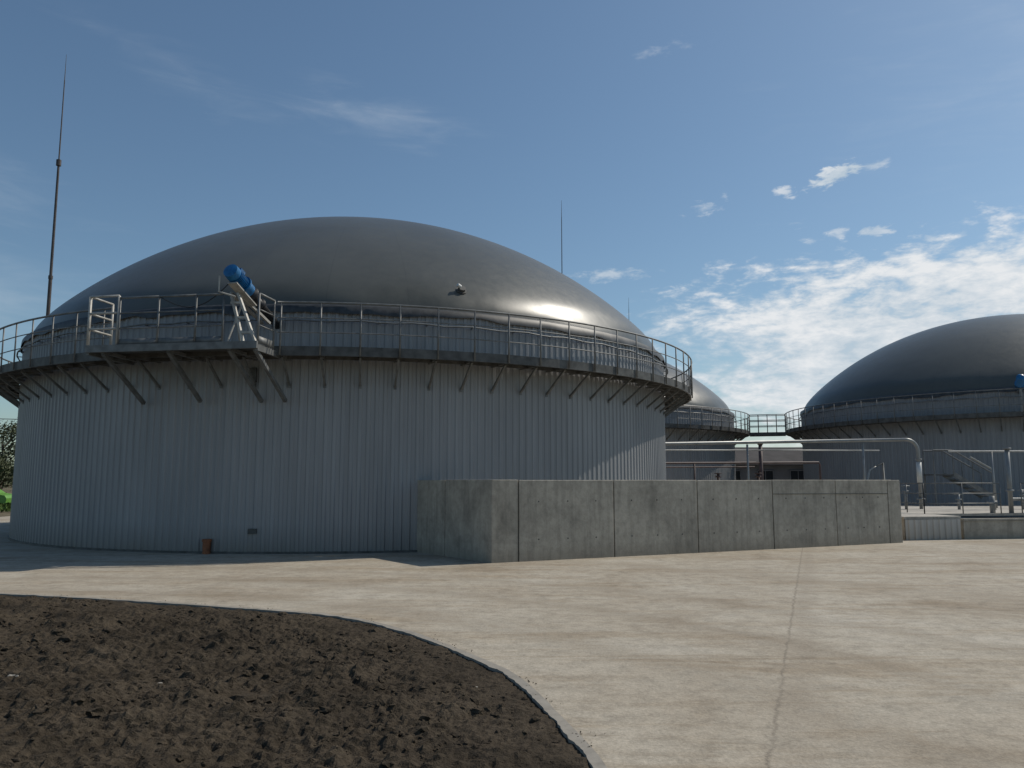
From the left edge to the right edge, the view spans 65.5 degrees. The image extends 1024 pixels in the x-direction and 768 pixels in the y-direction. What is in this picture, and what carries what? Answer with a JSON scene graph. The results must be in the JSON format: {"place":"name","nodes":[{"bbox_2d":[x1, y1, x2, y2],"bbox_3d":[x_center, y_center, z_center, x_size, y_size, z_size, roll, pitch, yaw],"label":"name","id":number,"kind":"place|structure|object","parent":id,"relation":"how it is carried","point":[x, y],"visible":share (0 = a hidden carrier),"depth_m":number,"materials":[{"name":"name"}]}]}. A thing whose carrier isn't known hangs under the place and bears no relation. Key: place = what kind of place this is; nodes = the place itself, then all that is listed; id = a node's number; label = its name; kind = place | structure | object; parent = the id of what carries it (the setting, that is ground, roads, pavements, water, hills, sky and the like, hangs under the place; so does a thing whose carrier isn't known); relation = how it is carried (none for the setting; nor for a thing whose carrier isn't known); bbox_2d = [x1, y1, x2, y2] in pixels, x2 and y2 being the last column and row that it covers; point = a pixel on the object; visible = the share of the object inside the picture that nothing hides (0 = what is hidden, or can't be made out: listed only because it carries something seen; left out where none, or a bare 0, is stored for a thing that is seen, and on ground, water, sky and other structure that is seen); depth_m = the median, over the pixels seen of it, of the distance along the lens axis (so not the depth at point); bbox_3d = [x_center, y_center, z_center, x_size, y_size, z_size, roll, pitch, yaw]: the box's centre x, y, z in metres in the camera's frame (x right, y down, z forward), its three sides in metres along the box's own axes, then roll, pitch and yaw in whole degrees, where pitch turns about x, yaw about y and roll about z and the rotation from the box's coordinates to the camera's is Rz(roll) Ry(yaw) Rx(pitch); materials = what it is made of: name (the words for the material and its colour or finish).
{"place":"outdoors","nodes":[
{"label":"outdoors","id":0,"kind":"place"},
{"bbox_2d":[0,486,86,643],"bbox_3d":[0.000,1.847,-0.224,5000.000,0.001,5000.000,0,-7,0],"label":"ground","id":1,"kind":"structure","parent":0,"point":[6,513],"depth_m":49.54,"materials":[{"name":"brown soil"}]},
{"bbox_2d":[0,502,10,511],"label":"grass","id":2,"kind":"structure","parent":1,"relation":"on","point":[5,506],"depth_m":47.31,"materials":[{"name":"green plant"}]},
{"bbox_2d":[0,489,11,502],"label":"parked car","id":3,"kind":"object","parent":1,"relation":"on","point":[5,497],"visible":0.42,"depth_m":55.03,"materials":[{"name":"green paint"}]},
{"bbox_2d":[0,450,13,488],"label":"tree","id":4,"kind":"object","parent":1,"relation":"on","point":[6,473],"visible":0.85,"depth_m":58.13,"materials":[{"name":"green plant"}]},
{"bbox_2d":[0,417,17,492],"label":"tree","id":5,"kind":"object","parent":1,"relation":"on","point":[10,431],"visible":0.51,"depth_m":60.79,"materials":[{"name":"green plant"}]},
{"bbox_2d":[0,595,595,767],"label":"soil bed","id":6,"kind":"object","parent":1,"relation":"on","point":[97,668],"visible":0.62,"depth_m":6.07,"materials":[{"name":"brown soil"}]},
{"bbox_2d":[0,593,606,767],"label":"kerb","id":7,"kind":"structure","parent":1,"relation":"on","point":[569,732],"depth_m":7.64,"materials":[{"name":"concrete"}]},
{"bbox_2d":[0,516,1023,767],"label":"concrete pavement","id":8,"kind":"structure","parent":0,"point":[908,654],"depth_m":9.27,"materials":[{"name":"grey concrete"}]},
{"bbox_2d":[0,216,692,553],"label":"biogas tank","id":9,"kind":"object","parent":8,"relation":"on","point":[413,352],"visible":0.94,"depth_m":19.82,"materials":[{"name":"metal"}]},
{"bbox_2d":[46,55,66,315],"bbox_3d":[-16.550,-5.911,28.819,0.300,12.740,0.300,0,-7,0],"label":"lightning rod","id":10,"kind":"object","parent":9,"relation":"on","point":[58,165],"visible":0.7,"depth_m":28.77,"materials":[{"name":"metal"}]},
{"bbox_2d":[85,292,288,404],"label":"service platform","id":11,"kind":"structure","parent":9,"relation":"attached to","point":[170,347],"depth_m":17.81,"materials":[{"name":"metal"}]},
{"bbox_2d":[160,264,279,340],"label":"agitator drive","id":12,"kind":"structure","parent":11,"relation":"on","point":[240,284],"depth_m":17.64,"materials":[{"name":"blue paint"}]},
{"bbox_2d":[417,480,902,562],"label":"concrete wall","id":13,"kind":"structure","parent":8,"relation":"on","point":[495,521],"depth_m":18.44,"materials":[{"name":"grey concrete"}]},
{"bbox_2d":[538,497,879,539],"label":"tie holes","id":14,"kind":"object","parent":13,"relation":"attached to","point":[714,532],"visible":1,"depth_m":19.12,"materials":[{"name":"concrete"}]},
{"bbox_2d":[843,493,887,493],"bbox_3d":[8.427,2.883,20.914,4.160,0.034,0.012,3,-8,-26],"label":"pour joint","id":15,"kind":"object","parent":13,"relation":"attached to","point":[865,493],"visible":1,"depth_m":21.43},
{"bbox_2d":[664,363,749,479],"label":"biogas tank","id":16,"kind":"object","parent":8,"relation":"on","point":[705,414],"visible":0.15,"depth_m":45.64,"materials":[{"name":"metal"}]},
{"bbox_2d":[736,465,802,479],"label":"walls","id":17,"kind":"structure","parent":8,"relation":"on","point":[781,472],"depth_m":59.71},
{"bbox_2d":[735,447,802,464],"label":"roof","id":18,"kind":"structure","parent":17,"relation":"on","point":[775,456],"depth_m":61.17,"materials":[{"name":"grey metal"}]},
{"bbox_2d":[736,470,802,479],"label":"window frames","id":19,"kind":"structure","parent":17,"relation":"attached to","point":[773,473],"depth_m":59.62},
{"bbox_2d":[736,471,803,479],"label":"windows","id":20,"kind":"structure","parent":17,"relation":"attached to","point":[769,475],"depth_m":59.61,"materials":[{"name":"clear glass"}]},
{"bbox_2d":[665,438,1023,512],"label":"gas pipeline","id":21,"kind":"object","parent":8,"relation":"on","point":[992,499],"visible":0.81,"depth_m":29.77,"materials":[{"name":"silver metal"}]},
{"bbox_2d":[784,314,1023,517],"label":"biogas tank","id":22,"kind":"object","parent":8,"relation":"on","point":[949,386],"visible":0.95,"depth_m":39.35,"materials":[{"name":"metal"}]},
{"bbox_2d":[748,414,785,436],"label":"walkway bridge","id":23,"kind":"structure","parent":22,"relation":"attached to","point":[759,434],"depth_m":49.49,"materials":[{"name":"metal"}]},
{"bbox_2d":[1014,374,1023,411],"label":"agitator drive","id":24,"kind":"structure","parent":22,"relation":"on","point":[1019,382],"depth_m":35.39,"materials":[{"name":"blue paint"}]},
{"bbox_2d":[901,506,1023,539],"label":"raised platform","id":25,"kind":"structure","parent":8,"relation":"on","point":[937,523],"depth_m":23.10,"materials":[{"name":"concrete"}]},
{"bbox_2d":[900,483,1001,513],"bbox_3d":[14.275,3.790,26.687,2.690,0.967,3.337,0,-7,0],"label":"safety railing","id":26,"kind":"object","parent":25,"relation":"on","point":[924,503],"visible":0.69,"depth_m":25.28,"materials":[{"name":"metal"}]},
{"bbox_2d":[923,449,993,505],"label":"access stairs","id":27,"kind":"structure","parent":25,"relation":"on","point":[964,480],"depth_m":33.10,"materials":[{"name":"metal"}]},
{"bbox_2d":[1020,483,1023,512],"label":"safety railing","id":28,"kind":"object","parent":25,"relation":"on","point":[1021,493],"visible":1,"depth_m":25.63,"materials":[{"name":"metal"}]},
{"bbox_2d":[960,518,1023,538],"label":"low concrete wall","id":29,"kind":"structure","parent":8,"relation":"on","point":[991,528],"depth_m":23.35,"materials":[{"name":"grey concrete"}]},
{"bbox_2d":[0,0,1023,465],"label":"sky","id":30,"kind":"structure","parent":0,"point":[780,195],"materials":[{"name":"blue"}]},
{"bbox_2d":[561,200,561,265],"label":"lightning rod","id":31,"kind":"object","parent":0,"point":[561,232],"visible":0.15,"depth_m":43.59,"materials":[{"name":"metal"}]}
]}

